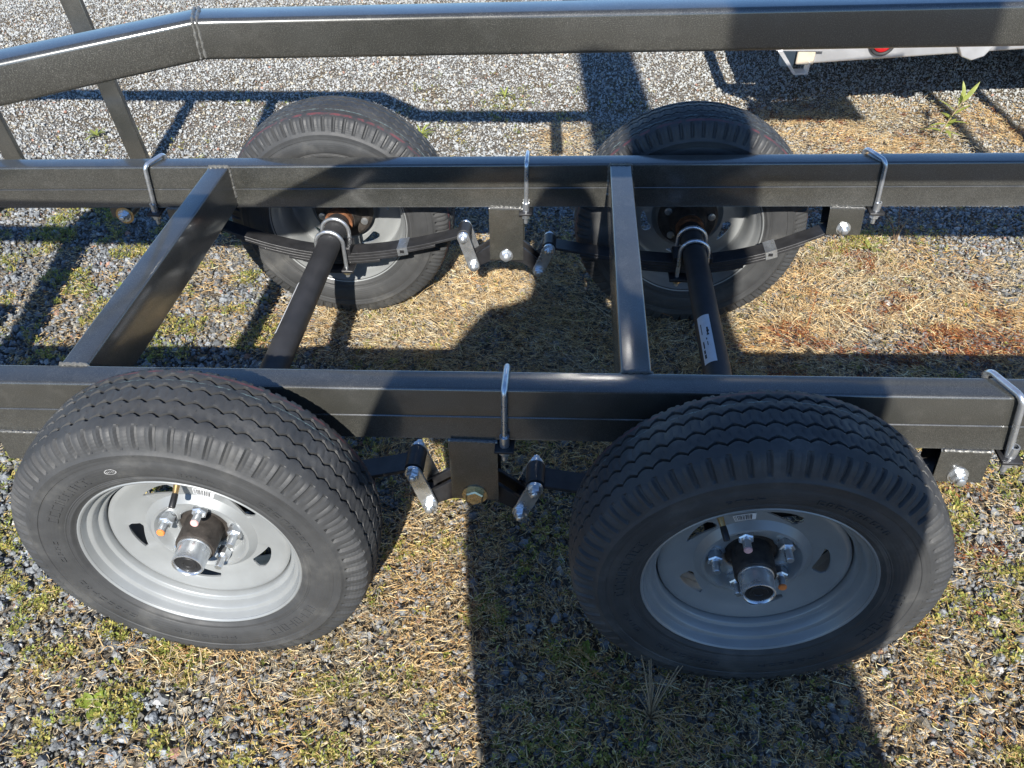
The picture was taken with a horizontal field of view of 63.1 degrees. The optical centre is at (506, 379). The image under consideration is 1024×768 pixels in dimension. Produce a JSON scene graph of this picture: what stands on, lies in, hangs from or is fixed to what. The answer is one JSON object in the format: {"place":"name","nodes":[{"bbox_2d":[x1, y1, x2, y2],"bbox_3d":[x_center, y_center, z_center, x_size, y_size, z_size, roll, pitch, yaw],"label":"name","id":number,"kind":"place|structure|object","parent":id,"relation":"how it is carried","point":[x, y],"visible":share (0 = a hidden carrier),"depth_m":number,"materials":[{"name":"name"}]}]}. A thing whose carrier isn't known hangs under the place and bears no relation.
{"place":"outdoors","nodes":[
{"label":"outdoors","id":0,"kind":"place"},
{"bbox_2d":[0,0,1023,767],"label":"ground","id":1,"kind":"structure","parent":0,"point":[512,676],"depth_m":2.40,"materials":[{"name":"grey gravel"}]},
{"bbox_2d":[75,690,106,721],"bbox_3d":[-0.750,0.588,1.520,0.059,0.016,0.050,31,50,32],"label":"weed","id":2,"kind":"object","parent":1,"relation":"on","point":[84,704],"visible":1,"depth_m":1.52,"materials":[{"name":"green plant"}]},
{"bbox_2d":[82,128,105,140],"bbox_3d":[-1.688,-1.009,3.415,0.091,0.034,0.112,2,40,4],"label":"weed","id":3,"kind":"object","parent":1,"relation":"on","point":[95,133],"visible":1,"depth_m":3.42,"materials":[{"name":"green plant"}]},
{"bbox_2d":[417,123,435,137],"bbox_3d":[-0.349,-0.997,3.369,0.127,0.047,0.124,2,40,4],"label":"weed","id":4,"kind":"object","parent":1,"relation":"on","point":[425,132],"visible":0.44,"depth_m":3.38,"materials":[{"name":"green plant"}]},
{"bbox_2d":[498,86,511,96],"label":"weed","id":5,"kind":"object","parent":1,"relation":"on","point":[503,93],"visible":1,"depth_m":3.69,"materials":[{"name":"green plant"}]},
{"bbox_2d":[0,0,1023,679],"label":"trailer","id":6,"kind":"object","parent":1,"relation":"on","point":[100,434],"visible":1,"depth_m":1.41,"materials":[{"name":"metal"}]},
{"bbox_2d":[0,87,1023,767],"bbox_3d":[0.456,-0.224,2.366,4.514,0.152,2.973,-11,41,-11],"label":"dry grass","id":7,"kind":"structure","parent":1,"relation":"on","point":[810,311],"depth_m":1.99,"materials":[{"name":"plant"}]},
{"bbox_2d":[0,65,1023,767],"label":"ground cover","id":8,"kind":"object","parent":1,"relation":"on","point":[128,705],"visible":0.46,"depth_m":1.61,"materials":[{"name":"green plant"}]},
{"bbox_2d":[570,640,599,674],"bbox_3d":[0.147,0.522,1.585,0.047,0.020,0.059,-28,47,-28],"label":"weed","id":9,"kind":"object","parent":1,"relation":"on","point":[588,651],"visible":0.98,"depth_m":1.58,"materials":[{"name":"green plant"}]},
{"bbox_2d":[623,655,704,765],"bbox_3d":[0.271,0.573,1.453,0.141,0.111,0.245,2,40,4],"label":"dead weed","id":10,"kind":"object","parent":1,"relation":"on","point":[650,710],"visible":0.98,"depth_m":1.47,"materials":[{"name":"plant"}]},
{"bbox_2d":[860,239,880,251],"bbox_3d":[1.168,-0.426,2.678,0.074,0.034,0.071,-22,45,-23],"label":"weed","id":11,"kind":"object","parent":1,"relation":"on","point":[864,246],"visible":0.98,"depth_m":2.68,"materials":[{"name":"green plant"}]},
{"bbox_2d":[884,206,912,242],"bbox_3d":[1.221,-0.514,2.668,0.124,0.165,0.128,26,47,28],"label":"dead weed","id":12,"kind":"object","parent":1,"relation":"on","point":[901,228],"visible":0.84,"depth_m":2.68,"materials":[{"name":"beige plant"}]},
{"bbox_2d":[776,46,1023,74],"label":"trailer","id":13,"kind":"object","parent":1,"relation":"on","point":[806,58],"visible":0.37,"depth_m":3.04,"materials":[{"name":"metal"}]},
{"bbox_2d":[920,81,979,147],"bbox_3d":[1.672,-0.999,3.154,0.156,0.258,0.127,2,40,4],"label":"weed","id":14,"kind":"object","parent":1,"relation":"on","point":[964,96],"visible":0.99,"depth_m":3.14,"materials":[{"name":"green plant"}]}
]}

